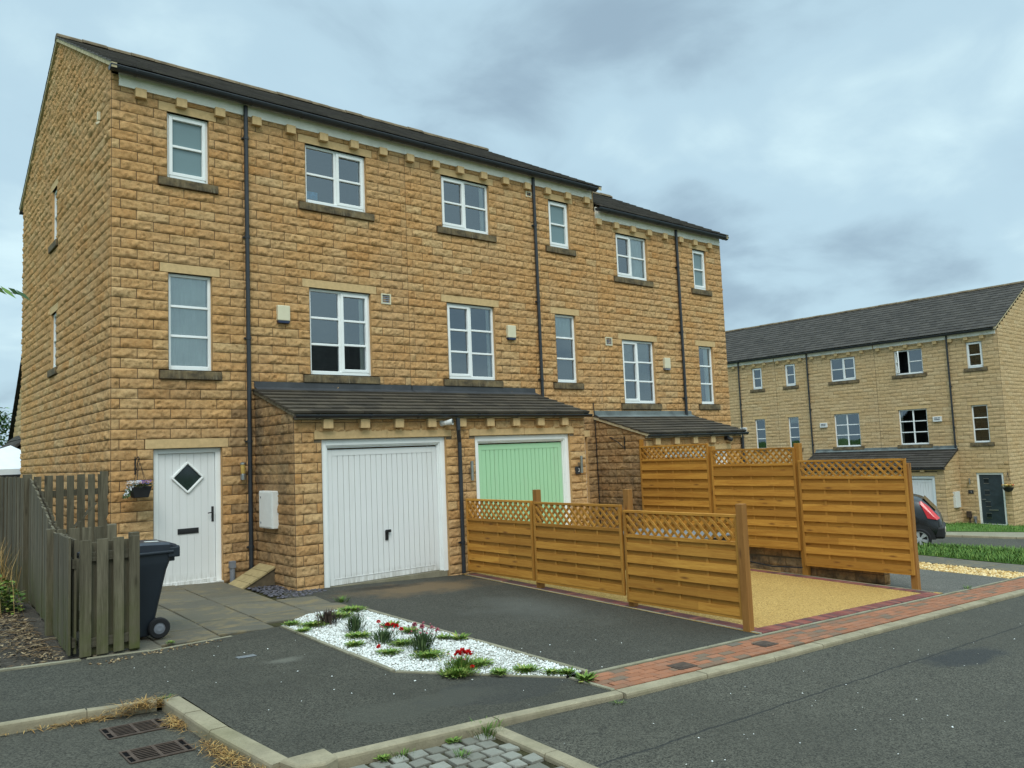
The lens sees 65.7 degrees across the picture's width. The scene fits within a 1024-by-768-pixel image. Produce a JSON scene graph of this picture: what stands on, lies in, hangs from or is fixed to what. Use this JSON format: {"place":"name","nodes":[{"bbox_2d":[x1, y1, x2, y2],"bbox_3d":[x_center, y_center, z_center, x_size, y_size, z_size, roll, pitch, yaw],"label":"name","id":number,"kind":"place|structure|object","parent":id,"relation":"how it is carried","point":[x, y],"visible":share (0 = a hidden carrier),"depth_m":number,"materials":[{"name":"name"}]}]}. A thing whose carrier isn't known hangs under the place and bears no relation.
{"place":"outdoors","nodes":[
{"label":"outdoors","id":0,"kind":"place"},
{"bbox_2d":[0,536,24,618],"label":"dry grass","id":1,"kind":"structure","parent":0,"point":[4,570],"depth_m":10.51,"materials":[{"name":"plant"}]},
{"bbox_2d":[0,582,88,668],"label":"side yard","id":2,"kind":"structure","parent":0,"point":[29,611],"depth_m":8.38,"materials":[{"name":"soil"}]},
{"bbox_2d":[0,574,25,613],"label":"green bush","id":3,"kind":"object","parent":2,"relation":"on","point":[7,598],"visible":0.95,"depth_m":10.04,"materials":[{"name":"green plant"}]},
{"bbox_2d":[0,610,63,666],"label":"leaf litter","id":4,"kind":"object","parent":2,"relation":"on","point":[17,631],"visible":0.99,"depth_m":8.42,"materials":[{"name":"brown plant"}]},
{"bbox_2d":[0,474,76,655],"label":"weathered board fence","id":5,"kind":"object","parent":2,"relation":"on","point":[47,579],"visible":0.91,"depth_m":9.85,"materials":[{"name":"grey wood"}]},
{"bbox_2d":[0,710,250,767],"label":"parking bay","id":6,"kind":"object","parent":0,"point":[88,744],"visible":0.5,"depth_m":5.59,"materials":[{"name":"grey asphalt"}]},
{"bbox_2d":[99,718,169,739],"bbox_3d":[-2.844,2.596,5.980,0.430,0.009,0.270,5,-8,-41],"label":"drain grate","id":7,"kind":"object","parent":6,"relation":"on","point":[125,730],"visible":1,"depth_m":5.97,"materials":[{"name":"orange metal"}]},
{"bbox_2d":[5,693,265,767],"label":"dry weeds","id":8,"kind":"object","parent":6,"relation":"on","point":[224,751],"visible":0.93,"depth_m":5.98,"materials":[{"name":"plant"}]},
{"bbox_2d":[119,738,195,763],"bbox_3d":[-2.471,2.557,5.530,0.430,0.009,0.270,5,-8,-41],"label":"drain grate","id":9,"kind":"object","parent":6,"relation":"on","point":[151,752],"visible":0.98,"depth_m":5.52,"materials":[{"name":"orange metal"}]},
{"bbox_2d":[28,582,286,656],"bbox_3d":[-4.129,2.958,10.449,3.400,0.250,4.120,2,-6,-40],"label":"slab base","id":10,"kind":"object","parent":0,"point":[275,598],"visible":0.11,"depth_m":11.43,"materials":[{"name":"grey concrete"}]},
{"bbox_2d":[229,563,275,588],"bbox_3d":[-4.108,3.030,12.493,0.561,0.303,0.620,2,-6,-40],"label":"sloping pipe cover","id":11,"kind":"object","parent":10,"relation":"on","point":[257,575],"visible":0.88,"depth_m":12.39,"materials":[{"name":"wood"}]},
{"bbox_2d":[28,582,351,656],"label":"slab path","id":12,"kind":"structure","parent":0,"point":[190,613],"depth_m":10.22,"materials":[{"name":"stone"}]},
{"bbox_2d":[57,523,116,630],"bbox_3d":[-4.843,2.210,9.031,0.620,1.174,0.101,2,-6,-40],"label":"bin store panel","id":13,"kind":"object","parent":12,"relation":"on","point":[98,532],"visible":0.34,"depth_m":9.01,"materials":[{"name":"brown wood"}]},
{"bbox_2d":[78,531,139,657],"bbox_3d":[-4.061,2.116,8.007,0.555,1.184,0.101,2,-6,-40],"label":"bin store panel","id":14,"kind":"object","parent":12,"relation":"on","point":[109,608],"visible":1,"depth_m":7.98,"materials":[{"name":"brown wood"}]},
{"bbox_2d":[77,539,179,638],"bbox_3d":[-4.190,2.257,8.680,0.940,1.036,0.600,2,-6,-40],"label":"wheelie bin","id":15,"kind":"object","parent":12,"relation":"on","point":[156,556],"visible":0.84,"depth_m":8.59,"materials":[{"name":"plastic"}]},
{"bbox_2d":[0,626,609,757],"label":"pavement","id":16,"kind":"structure","parent":0,"point":[262,694],"depth_m":6.78,"materials":[{"name":"grey asphalt"}]},
{"bbox_2d":[89,640,221,664],"bbox_3d":[-3.566,2.714,8.075,0.157,0.081,1.422,-6,-6,35],"label":"loose grit","id":17,"kind":"object","parent":16,"relation":"on","point":[151,652],"visible":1,"depth_m":8.00,"materials":[{"name":"grey gravel"}]},
{"bbox_2d":[0,569,1023,690],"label":"path edging","id":18,"kind":"object","parent":16,"relation":"on","point":[390,669],"visible":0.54,"depth_m":8.39,"materials":[{"name":"concrete"}]},
{"bbox_2d":[489,666,510,675],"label":"weed clump","id":19,"kind":"object","parent":18,"relation":"on","point":[499,671],"visible":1,"depth_m":7.37,"materials":[{"name":"green plant"}]},
{"bbox_2d":[574,669,598,682],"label":"weed clump","id":20,"kind":"object","parent":18,"relation":"on","point":[586,676],"visible":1,"depth_m":7.16,"materials":[{"name":"green plant"}]},
{"bbox_2d":[282,609,580,676],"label":"white gravel","id":21,"kind":"structure","parent":0,"point":[387,659],"depth_m":8.34,"materials":[{"name":"white gravel"}]},
{"bbox_2d":[297,619,327,627],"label":"weed clump","id":22,"kind":"object","parent":21,"relation":"on","point":[314,623],"visible":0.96,"depth_m":9.35,"materials":[{"name":"green plant"}]},
{"bbox_2d":[307,606,347,627],"bbox_3d":[-2.228,2.782,9.509,0.483,0.202,0.535,2,-6,-40],"label":"flowering plant","id":23,"kind":"object","parent":21,"relation":"on","point":[328,616],"visible":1,"depth_m":9.44,"materials":[{"name":"brown plant"}]},
{"bbox_2d":[318,611,353,619],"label":"weed clump","id":24,"kind":"object","parent":21,"relation":"on","point":[344,614],"visible":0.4,"depth_m":9.93,"materials":[{"name":"green plant"}]},
{"bbox_2d":[335,604,367,611],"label":"weed clump","id":25,"kind":"object","parent":21,"relation":"on","point":[348,608],"visible":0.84,"depth_m":10.36,"materials":[{"name":"green plant"}]},
{"bbox_2d":[339,608,367,632],"bbox_3d":[-1.800,2.705,9.081,0.373,0.280,0.392,2,-6,-40],"label":"flowering plant","id":26,"kind":"object","parent":21,"relation":"on","point":[354,623],"visible":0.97,"depth_m":9.05,"materials":[{"name":"green plant"}]},
{"bbox_2d":[344,640,364,646],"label":"weed clump","id":27,"kind":"object","parent":21,"relation":"on","point":[353,643],"visible":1,"depth_m":8.39,"materials":[{"name":"green plant"}]},
{"bbox_2d":[341,629,372,638],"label":"weed clump","id":28,"kind":"object","parent":21,"relation":"on","point":[357,634],"visible":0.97,"depth_m":8.80,"materials":[{"name":"green plant"}]},
{"bbox_2d":[361,620,404,647],"bbox_3d":[-1.349,2.677,8.539,0.510,0.238,0.514,2,-6,-40],"label":"flowering plant","id":29,"kind":"object","parent":21,"relation":"on","point":[384,637],"visible":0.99,"depth_m":8.56,"materials":[{"name":"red plant"}]},
{"bbox_2d":[376,647,403,655],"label":"weed clump","id":30,"kind":"object","parent":21,"relation":"on","point":[387,651],"visible":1,"depth_m":8.07,"materials":[{"name":"green plant"}]},
{"bbox_2d":[385,637,414,646],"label":"weed clump","id":31,"kind":"object","parent":21,"relation":"on","point":[401,642],"visible":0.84,"depth_m":8.47,"materials":[{"name":"green plant"}]},
{"bbox_2d":[396,622,439,652],"bbox_3d":[-0.954,2.615,8.195,0.460,0.311,0.497,-5,-5,27],"label":"flowering plant","id":32,"kind":"object","parent":21,"relation":"on","point":[422,643],"visible":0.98,"depth_m":8.16,"materials":[{"name":"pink plant"}]},
{"bbox_2d":[407,648,449,660],"bbox_3d":[-0.834,2.710,7.965,0.442,0.055,0.426,-3,-5,8],"label":"weed clump","id":33,"kind":"object","parent":21,"relation":"on","point":[431,654],"visible":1,"depth_m":7.97,"materials":[{"name":"green plant"}]},
{"bbox_2d":[427,647,486,674],"bbox_3d":[-0.459,2.600,7.509,0.576,0.216,0.620,2,-6,-40],"label":"flowering plant","id":34,"kind":"object","parent":21,"relation":"on","point":[460,660],"visible":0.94,"depth_m":7.49,"materials":[{"name":"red plant"}]},
{"bbox_2d":[436,665,480,678],"bbox_3d":[-0.498,2.654,7.345,0.432,0.056,0.419,-1,-5,-19],"label":"weed clump","id":35,"kind":"object","parent":21,"relation":"on","point":[459,671],"visible":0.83,"depth_m":7.31,"materials":[{"name":"green plant"}]},
{"bbox_2d":[447,631,469,640],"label":"weed clump","id":36,"kind":"object","parent":21,"relation":"on","point":[460,637],"visible":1,"depth_m":8.75,"materials":[{"name":"green plant"}]},
{"bbox_2d":[465,657,494,667],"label":"weed clump","id":37,"kind":"object","parent":21,"relation":"on","point":[481,661],"visible":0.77,"depth_m":7.67,"materials":[{"name":"green plant"}]},
{"bbox_2d":[508,663,541,674],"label":"weed clump","id":38,"kind":"object","parent":21,"relation":"on","point":[523,668],"visible":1,"depth_m":7.47,"materials":[{"name":"green plant"}]},
{"bbox_2d":[554,666,576,676],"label":"weed clump","id":39,"kind":"object","parent":21,"relation":"on","point":[567,671],"visible":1,"depth_m":7.39,"materials":[{"name":"green plant"}]},
{"bbox_2d":[350,733,563,767],"bbox_3d":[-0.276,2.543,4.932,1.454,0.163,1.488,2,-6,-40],"label":"cobbled paving","id":40,"kind":"structure","parent":0,"point":[424,758],"depth_m":5.44,"materials":[{"name":"stone"}]},
{"bbox_2d":[464,717,505,738],"bbox_3d":[-0.202,2.567,5.936,0.378,0.088,0.374,-6,-6,33],"label":"grass tuft","id":41,"kind":"object","parent":40,"relation":"on","point":[486,730],"visible":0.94,"depth_m":5.89,"materials":[{"name":"green plant"}]},
{"bbox_2d":[0,0,1023,446],"label":"sky","id":42,"kind":"structure","parent":0,"point":[848,154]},
{"bbox_2d":[9,531,1019,730],"bbox_3d":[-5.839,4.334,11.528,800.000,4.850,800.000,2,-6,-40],"label":"ground","id":43,"kind":"structure","parent":0,"point":[159,707],"depth_m":8.19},
{"bbox_2d":[0,407,11,445],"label":"leafy tree","id":44,"kind":"object","parent":43,"relation":"on","point":[5,425],"visible":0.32,"depth_m":41.88,"materials":[{"name":"green plant"}]},
{"bbox_2d":[0,445,20,477],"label":"white gazebo","id":45,"kind":"object","parent":43,"relation":"on","point":[10,462],"visible":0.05,"depth_m":18.41,"materials":[{"name":"fabric"}]},
{"bbox_2d":[0,436,20,449],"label":"garage building","id":46,"kind":"structure","parent":43,"relation":"on","point":[15,441],"depth_m":22.14,"materials":[{"name":"tile"}]},
{"bbox_2d":[8,358,21,440],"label":"stone house","id":47,"kind":"structure","parent":43,"relation":"on","point":[15,427],"depth_m":23.31,"materials":[{"name":"stone"}]},
{"bbox_2d":[0,286,30,300],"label":"twig tree","id":48,"kind":"object","parent":43,"relation":"on","point":[14,291],"visible":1,"depth_m":5.38,"materials":[{"name":"green plant"}]},
{"bbox_2d":[19,33,465,590],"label":"terraced house","id":49,"kind":"structure","parent":43,"relation":"on","point":[215,342],"depth_m":13.18,"materials":[{"name":"stone"}]},
{"bbox_2d":[47,302,57,377],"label":"window","id":50,"kind":"structure","parent":49,"relation":"in","point":[52,372],"depth_m":15.54,"materials":[{"name":"plastic"}]},
{"bbox_2d":[48,176,58,253],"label":"window","id":51,"kind":"structure","parent":49,"relation":"in","point":[53,246],"depth_m":15.74,"materials":[{"name":"plastic"}]},
{"bbox_2d":[34,471,107,592],"bbox_3d":[-6.370,2.163,11.462,0.960,1.755,0.102,2,-6,-40],"label":"slatted side panel","id":52,"kind":"object","parent":49,"relation":"attached to","point":[80,492],"visible":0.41,"depth_m":11.52,"materials":[{"name":"brown wood"}]},
{"bbox_2d":[122,463,153,498],"bbox_3d":[-5.547,1.435,11.800,0.454,0.537,0.404,2,-6,-40],"label":"hanging basket","id":53,"kind":"object","parent":49,"relation":"hanging from","point":[142,490],"visible":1,"depth_m":11.72,"materials":[{"name":"plastic"}]},
{"bbox_2d":[158,453,214,583],"bbox_3d":[-5.112,2.109,12.494,0.872,2.027,0.106,2,-6,-40],"label":"front door","id":54,"kind":"structure","parent":49,"relation":"in","point":[186,481],"depth_m":12.52,"materials":[{"name":"white paint"}]},
{"bbox_2d":[158,101,218,194],"bbox_3d":[-5.309,-3.843,12.982,0.940,1.385,0.173,2,-6,-40],"label":"window","id":55,"kind":"structure","parent":49,"relation":"in","point":[187,153],"depth_m":13.00,"materials":[{"name":"plastic"}]},
{"bbox_2d":[159,262,221,380],"bbox_3d":[-5.425,-0.952,13.051,0.960,1.850,0.953,2,-6,-40],"label":"window","id":56,"kind":"structure","parent":49,"relation":"in","point":[189,297],"depth_m":12.81,"materials":[{"name":"plastic"}]},
{"bbox_2d":[298,134,374,221],"bbox_3d":[-3.511,-3.748,14.972,1.510,1.385,0.953,2,-6,-40],"label":"window","id":57,"kind":"structure","parent":49,"relation":"in","point":[334,179],"depth_m":15.00,"materials":[{"name":"plastic"}]},
{"bbox_2d":[302,278,379,383],"bbox_3d":[-3.371,-0.892,14.748,1.510,1.850,0.953,2,-6,-40],"label":"window","id":58,"kind":"structure","parent":49,"relation":"in","point":[339,321],"depth_m":14.85,"materials":[{"name":"plastic"}]},
{"bbox_2d":[327,446,439,585],"bbox_3d":[-2.084,2.118,13.085,2.068,2.119,0.085,2,-6,-40],"label":"garage door","id":59,"kind":"structure","parent":49,"relation":"in","point":[383,509],"depth_m":13.04,"materials":[{"name":"white paint"}]},
{"bbox_2d":[280,749,337,767],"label":"kerb end stone","id":60,"kind":"object","parent":43,"relation":"on","point":[322,758],"visible":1,"depth_m":5.10,"materials":[{"name":"concrete"}]},
{"bbox_2d":[312,101,603,573],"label":"terraced house","id":61,"kind":"structure","parent":43,"relation":"on","point":[504,341],"depth_m":16.74,"materials":[{"name":"stone"}]},
{"bbox_2d":[435,167,496,242],"bbox_3d":[-1.234,-3.681,16.854,1.510,1.385,0.953,2,-6,-40],"label":"window","id":62,"kind":"structure","parent":61,"relation":"in","point":[464,204],"depth_m":16.91,"materials":[{"name":"plastic"}]},
{"bbox_2d":[441,294,503,387],"bbox_3d":[-1.090,-0.825,16.634,1.500,1.850,0.953,2,-6,-40],"label":"window","id":63,"kind":"structure","parent":61,"relation":"in","point":[470,328],"depth_m":16.76,"materials":[{"name":"plastic"}]},
{"bbox_2d":[478,442,563,523],"bbox_3d":[0.201,2.230,14.994,2.068,2.204,0.045,2,-6,-40],"label":"garage door","id":64,"kind":"structure","parent":61,"relation":"in","point":[506,471],"depth_m":15.01,"materials":[{"name":"green paint"}]},
{"bbox_2d":[543,194,575,256],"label":"window","id":65,"kind":"structure","parent":61,"relation":"in","point":[558,227],"depth_m":18.28,"materials":[{"name":"plastic"}]},
{"bbox_2d":[550,307,583,389],"bbox_3d":[0.967,-0.765,18.334,0.920,1.850,0.953,2,-6,-40],"label":"window","id":66,"kind":"structure","parent":61,"relation":"in","point":[564,325],"depth_m":18.25,"materials":[{"name":"plastic"}]},
{"bbox_2d":[0,535,1023,767],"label":"kerb","id":67,"kind":"structure","parent":43,"relation":"on","point":[202,723],"depth_m":6.07,"materials":[{"name":"concrete"}]},
{"bbox_2d":[584,191,748,530],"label":"terraced house","id":68,"kind":"structure","parent":43,"relation":"on","point":[664,368],"depth_m":19.97,"materials":[{"name":"stone"}]},
{"bbox_2d":[611,226,653,287],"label":"window","id":69,"kind":"structure","parent":68,"relation":"in","point":[630,251],"depth_m":19.99,"materials":[{"name":"plastic"}]},
{"bbox_2d":[618,333,661,409],"bbox_3d":[2.870,-0.257,19.853,1.460,1.850,0.953,2,-6,-40],"label":"window","id":70,"kind":"structure","parent":68,"relation":"in","point":[637,355],"depth_m":19.80,"materials":[{"name":"plastic"}]},
{"bbox_2d":[689,243,711,296],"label":"window","id":71,"kind":"structure","parent":68,"relation":"in","point":[698,256],"depth_m":21.54,"materials":[{"name":"plastic"}]},
{"bbox_2d":[695,340,720,409],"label":"window","id":72,"kind":"structure","parent":68,"relation":"in","point":[707,394],"depth_m":21.46,"materials":[{"name":"plastic"}]},
{"bbox_2d":[725,316,857,463],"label":"terraced house","id":73,"kind":"structure","parent":43,"relation":"on","point":[750,351],"depth_m":41.39,"materials":[{"name":"stone"}]},
{"bbox_2d":[749,365,764,392],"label":"window","id":74,"kind":"structure","parent":73,"relation":"in","point":[757,374],"depth_m":41.12,"materials":[{"name":"plastic"}]},
{"bbox_2d":[752,416,766,452],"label":"window","id":75,"kind":"structure","parent":73,"relation":"in","point":[760,420],"depth_m":41.11,"materials":[{"name":"plastic"}]},
{"bbox_2d":[749,547,890,584],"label":"stone wall","id":76,"kind":"structure","parent":43,"relation":"on","point":[776,557],"depth_m":14.45,"materials":[{"name":"brown stone"}]},
{"bbox_2d":[771,300,923,475],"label":"terraced house","id":77,"kind":"structure","parent":43,"relation":"on","point":[826,390],"depth_m":38.16,"materials":[{"name":"stone"}]},
{"bbox_2d":[782,360,798,389],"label":"window","id":78,"kind":"structure","parent":77,"relation":"in","point":[790,368],"depth_m":39.67,"materials":[{"name":"plastic"}]},
{"bbox_2d":[785,414,802,450],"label":"window","id":79,"kind":"structure","parent":77,"relation":"in","point":[793,418],"depth_m":39.53,"materials":[{"name":"plastic"}]},
{"bbox_2d":[827,353,858,384],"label":"window","id":80,"kind":"structure","parent":77,"relation":"in","point":[842,369],"depth_m":37.86,"materials":[{"name":"plastic"}]},
{"bbox_2d":[831,409,864,449],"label":"window","id":81,"kind":"structure","parent":77,"relation":"in","point":[847,426],"depth_m":37.52,"materials":[{"name":"plastic"}]},
{"bbox_2d":[867,281,1023,525],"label":"terraced house","id":82,"kind":"structure","parent":43,"relation":"on","point":[952,364],"depth_m":33.49,"materials":[{"name":"stone"}]},
{"bbox_2d":[890,344,926,378],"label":"window","id":83,"kind":"structure","parent":82,"relation":"in","point":[907,361],"depth_m":35.53,"materials":[{"name":"plastic"}]},
{"bbox_2d":[895,405,932,448],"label":"window","id":84,"kind":"structure","parent":82,"relation":"in","point":[913,421],"depth_m":35.34,"materials":[{"name":"plastic"}]},
{"bbox_2d":[912,480,933,503],"bbox_3d":[16.754,5.034,33.597,0.045,1.959,2.188,2,-6,-40],"label":"garage door","id":85,"kind":"structure","parent":82,"relation":"in","point":[920,487],"depth_m":33.07,"materials":[{"name":"white paint"}]},
{"bbox_2d":[962,337,987,371],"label":"window","id":86,"kind":"structure","parent":82,"relation":"in","point":[973,349],"depth_m":33.20,"materials":[{"name":"plastic"}]},
{"bbox_2d":[967,401,994,445],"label":"window","id":87,"kind":"structure","parent":82,"relation":"in","point":[981,432],"depth_m":33.26,"materials":[{"name":"plastic"}]},
{"bbox_2d":[979,475,1005,523],"bbox_3d":[19.619,4.704,32.399,0.080,2.000,0.850,2,-6,-40],"label":"front door","id":88,"kind":"structure","parent":82,"relation":"in","point":[992,499],"depth_m":32.40,"materials":[{"name":"black paint"}]},
{"bbox_2d":[284,575,759,671],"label":"driveway","id":89,"kind":"structure","parent":0,"point":[590,635],"depth_m":9.95,"materials":[{"name":"grey asphalt"}]},
{"bbox_2d":[247,585,326,597],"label":"slate chippings","id":90,"kind":"object","parent":89,"relation":"on","point":[274,592],"visible":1,"depth_m":11.80,"materials":[{"name":"grey gravel"}]},
{"bbox_2d":[463,568,940,633],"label":"resin driveway","id":91,"kind":"structure","parent":0,"point":[777,598],"depth_m":11.93,"materials":[{"name":"beige gravel"}]},
{"bbox_2d":[465,489,753,631],"bbox_3d":[1.052,2.422,11.636,0.167,1.756,5.628,2,-6,-40],"label":"trellis fence","id":92,"kind":"object","parent":91,"relation":"on","point":[709,576],"visible":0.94,"depth_m":10.99,"materials":[{"name":"brown wood"}]},
{"bbox_2d":[469,569,939,633],"bbox_3d":[2.953,3.309,13.095,4.860,0.435,5.870,2,-6,-40],"label":"red brick border","id":93,"kind":"object","parent":91,"relation":"on","point":[802,621],"visible":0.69,"depth_m":11.16,"materials":[{"name":"red brick"}]},
{"bbox_2d":[639,439,920,589],"bbox_3d":[4.655,2.310,14.998,0.154,2.739,5.705,2,-6,-40],"label":"trellis fence","id":94,"kind":"object","parent":91,"relation":"on","point":[864,522],"visible":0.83,"depth_m":14.25,"materials":[{"name":"brown wood"}]},
{"bbox_2d":[504,537,1023,767],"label":"road","id":95,"kind":"structure","parent":0,"point":[892,675],"depth_m":6.49,"materials":[{"name":"grey asphalt"}]},
{"bbox_2d":[913,494,945,544],"bbox_3d":[9.509,3.550,20.793,3.240,1.350,1.590,-5,-6,29],"label":"parked car","id":96,"kind":"object","parent":95,"relation":"on","point":[930,524],"visible":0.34,"depth_m":19.57,"materials":[{"name":"paint"}]},
{"bbox_2d":[587,578,1023,689],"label":"brick paving strip","id":97,"kind":"object","parent":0,"point":[642,673],"visible":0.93,"depth_m":9.02,"materials":[{"name":"red brick"}]},
{"bbox_2d":[667,662,697,669],"bbox_3d":[1.665,2.756,7.765,0.260,0.012,0.180,6,-8,-39],"label":"inspection cover","id":98,"kind":"object","parent":97,"relation":"on","point":[682,665],"visible":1,"depth_m":7.75,"materials":[{"name":"grey metal"}]},
{"bbox_2d":[751,641,778,646],"bbox_3d":[2.793,2.870,8.766,0.260,0.012,0.180,5,-7,-39],"label":"inspection cover","id":99,"kind":"object","parent":97,"relation":"on","point":[764,643],"visible":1,"depth_m":8.75,"materials":[{"name":"grey metal"}]},
{"bbox_2d":[886,569,1006,593],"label":"neighbour driveway","id":100,"kind":"structure","parent":0,"point":[940,582],"depth_m":13.85,"materials":[{"name":"grey asphalt"}]},
{"bbox_2d":[917,541,1023,564],"bbox_3d":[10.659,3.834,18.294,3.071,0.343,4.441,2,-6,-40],"label":"lawn grass","id":101,"kind":"structure","parent":0,"point":[980,551],"depth_m":17.97,"materials":[{"name":"green plant"}]},
{"bbox_2d":[918,555,1023,572],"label":"stone flag path","id":102,"kind":"structure","parent":0,"point":[975,564],"depth_m":16.29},
{"bbox_2d":[946,532,1023,536],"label":"footpath","id":103,"kind":"structure","parent":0,"point":[1016,534],"depth_m":25.50,"materials":[{"name":"concrete"}]},
{"bbox_2d":[946,521,1023,531],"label":"lawn","id":104,"kind":"structure","parent":0,"point":[997,530],"depth_m":28.66,"materials":[{"name":"green plant"}]},
{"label":"gravel strip","id":105,"kind":"structure","parent":0,"visible":0},
{"bbox_2d":[919,562,1023,578],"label":"gold gravel","id":106,"kind":"structure","parent":105,"relation":"on","point":[965,570],"depth_m":15.19,"materials":[{"name":"gravel"}]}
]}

